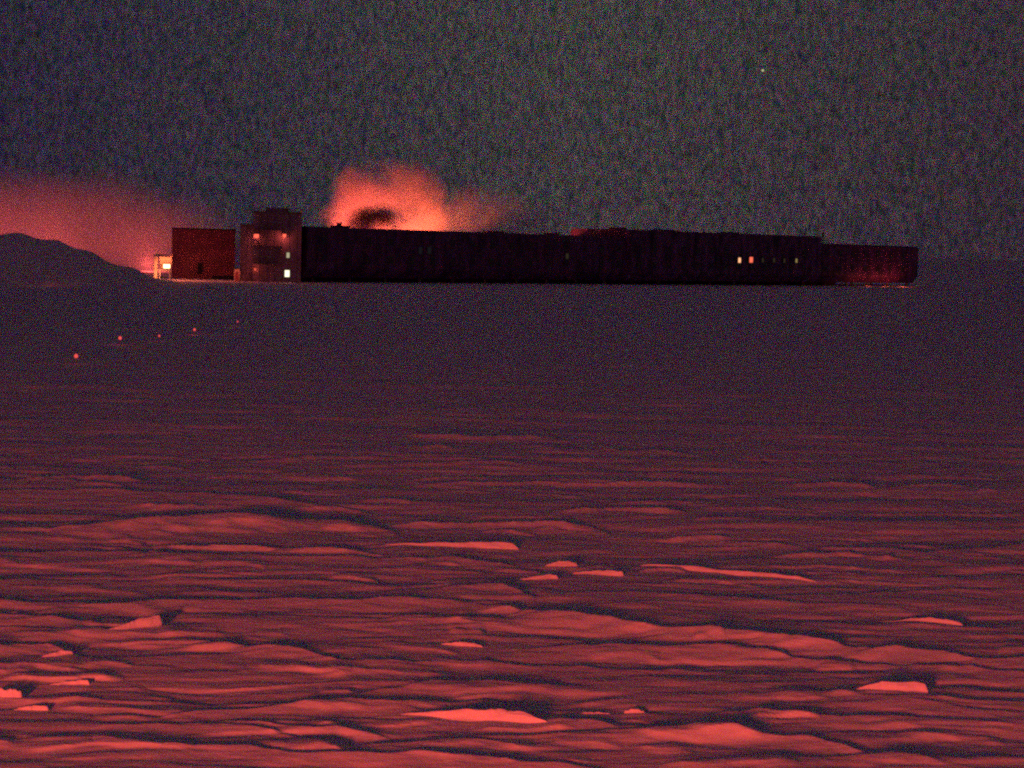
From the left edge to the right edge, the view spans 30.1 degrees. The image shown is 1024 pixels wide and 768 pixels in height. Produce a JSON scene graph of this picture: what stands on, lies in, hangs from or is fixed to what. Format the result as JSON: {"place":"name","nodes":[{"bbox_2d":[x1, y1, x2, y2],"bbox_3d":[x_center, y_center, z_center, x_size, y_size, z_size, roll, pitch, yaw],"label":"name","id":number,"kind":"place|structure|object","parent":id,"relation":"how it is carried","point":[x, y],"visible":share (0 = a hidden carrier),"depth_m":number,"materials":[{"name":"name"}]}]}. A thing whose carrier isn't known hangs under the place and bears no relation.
{"place":"outdoors","nodes":[
{"label":"outdoors","id":0,"kind":"place"},
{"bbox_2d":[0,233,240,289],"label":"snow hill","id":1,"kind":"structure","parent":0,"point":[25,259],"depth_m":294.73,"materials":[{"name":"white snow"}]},
{"bbox_2d":[0,234,1023,767],"bbox_3d":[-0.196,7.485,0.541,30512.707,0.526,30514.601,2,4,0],"label":"snow ground","id":2,"kind":"structure","parent":0,"point":[242,486],"depth_m":53.03,"materials":[{"name":"white snow"}]},
{"bbox_2d":[0,688,21,697],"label":"snow drift","id":3,"kind":"object","parent":2,"relation":"on","point":[10,692],"visible":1,"depth_m":31.40,"materials":[{"name":"white snow"}]},
{"bbox_2d":[15,705,48,710],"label":"snow drift","id":4,"kind":"object","parent":2,"relation":"on","point":[35,707],"visible":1,"depth_m":30.73,"materials":[{"name":"white snow"}]},
{"bbox_2d":[42,650,72,656],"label":"snow drift","id":5,"kind":"object","parent":2,"relation":"on","point":[60,652],"visible":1,"depth_m":34.42,"materials":[{"name":"white snow"}]},
{"bbox_2d":[50,680,89,684],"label":"snow drift","id":6,"kind":"object","parent":2,"relation":"on","point":[85,682],"visible":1,"depth_m":32.42,"materials":[{"name":"white snow"}]},
{"bbox_2d":[109,615,161,629],"bbox_3d":[-7.427,4.655,36.914,1.581,0.247,0.512,-2,6,-44],"label":"snow drift","id":7,"kind":"object","parent":2,"relation":"on","point":[153,621],"visible":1,"depth_m":36.95,"materials":[{"name":"white snow"}]},
{"bbox_2d":[153,254,171,279],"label":"entrance porch","id":8,"kind":"object","parent":2,"relation":"on","point":[165,261],"visible":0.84,"depth_m":343.84,"materials":[{"name":"metal"}]},
{"bbox_2d":[171,228,235,279],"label":"red block building","id":9,"kind":"structure","parent":2,"relation":"on","point":[201,253],"depth_m":358.84,"materials":[{"name":"red metal"}]},
{"bbox_2d":[197,263,202,273],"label":"door","id":10,"kind":"structure","parent":9,"relation":"in","point":[200,265],"depth_m":358.80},
{"bbox_2d":[212,275,233,279],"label":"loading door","id":11,"kind":"structure","parent":9,"relation":"in","point":[213,276],"depth_m":359.68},
{"bbox_2d":[234,268,240,280],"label":"service hut","id":12,"kind":"object","parent":2,"relation":"on","point":[237,273],"visible":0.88,"depth_m":346.25,"materials":[{"name":"metal"}]},
{"bbox_2d":[235,272,238,280],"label":"door","id":13,"kind":"structure","parent":12,"relation":"in","point":[236,273],"depth_m":346.24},
{"bbox_2d":[240,208,301,282],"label":"stair tower","id":14,"kind":"structure","parent":2,"relation":"on","point":[270,244],"depth_m":347.19,"materials":[{"name":"metal"}]},
{"bbox_2d":[284,270,289,276],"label":"window","id":15,"kind":"structure","parent":14,"relation":"in","point":[286,272],"depth_m":347.68,"materials":[{"name":"white glass"}]},
{"bbox_2d":[385,542,517,549],"bbox_3d":[-1.540,4.063,48.261,3.407,0.233,0.629,2,4,0],"label":"snow drift","id":16,"kind":"object","parent":2,"relation":"on","point":[501,545],"visible":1,"depth_m":48.09,"materials":[{"name":"white snow"}]},
{"bbox_2d":[443,642,482,647],"bbox_3d":[-0.974,4.979,36.449,0.953,0.121,0.373,2,4,12],"label":"snow drift","id":17,"kind":"object","parent":2,"relation":"on","point":[464,644],"visible":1,"depth_m":36.35,"materials":[{"name":"white snow"}]},
{"bbox_2d":[400,709,546,722],"bbox_3d":[-0.538,5.331,30.864,2.541,0.245,0.655,2,4,11],"label":"snow drift","id":18,"kind":"object","parent":2,"relation":"on","point":[488,715],"visible":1,"depth_m":30.63,"materials":[{"name":"white snow"}]},
{"bbox_2d":[519,574,557,579],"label":"snow drift","id":19,"kind":"object","parent":2,"relation":"on","point":[549,576],"visible":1,"depth_m":43.78,"materials":[{"name":"white snow"}]},
{"bbox_2d":[546,561,576,565],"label":"snow drift","id":20,"kind":"object","parent":2,"relation":"on","point":[563,563],"visible":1,"depth_m":45.75,"materials":[{"name":"white snow"}]},
{"bbox_2d":[581,712,609,713],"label":"snow drift","id":21,"kind":"object","parent":2,"relation":"on","point":[594,713],"visible":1,"depth_m":31.29,"materials":[{"name":"white snow"}]},
{"bbox_2d":[573,570,623,575],"bbox_3d":[2.091,4.444,44.855,1.300,0.213,0.486,3,4,22],"label":"snow drift","id":22,"kind":"object","parent":2,"relation":"on","point":[609,573],"visible":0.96,"depth_m":44.66,"materials":[{"name":"white snow"}]},
{"bbox_2d":[301,223,918,285],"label":"station building","id":23,"kind":"structure","parent":2,"relation":"on","point":[610,255],"depth_m":411.23,"materials":[{"name":"metal"}]},
{"bbox_2d":[624,709,643,712],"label":"snow drift","id":24,"kind":"object","parent":2,"relation":"on","point":[633,711],"visible":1,"depth_m":31.37,"materials":[{"name":"white snow"}]},
{"bbox_2d":[641,564,815,581],"bbox_3d":[5.238,4.485,45.350,4.548,0.189,0.491,3,5,25],"label":"snow drift","id":25,"kind":"object","parent":2,"relation":"on","point":[738,573],"visible":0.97,"depth_m":45.11,"materials":[{"name":"white snow"}]},
{"bbox_2d":[857,681,927,693],"bbox_3d":[6.580,5.311,33.469,1.412,0.240,0.610,2,4,0],"label":"snow drift","id":26,"kind":"object","parent":2,"relation":"on","point":[913,687],"visible":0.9,"depth_m":33.30,"materials":[{"name":"white snow"}]},
{"bbox_2d":[878,617,962,625],"bbox_3d":[8.602,4.972,39.929,1.776,0.224,0.473,3,4,17],"label":"snow drift","id":27,"kind":"object","parent":2,"relation":"on","point":[932,621],"visible":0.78,"depth_m":39.76,"materials":[{"name":"white snow"}]},
{"bbox_2d":[0,0,1023,260],"label":"sky","id":28,"kind":"structure","parent":0,"point":[864,122],"materials":[{"name":"black"}]}
]}

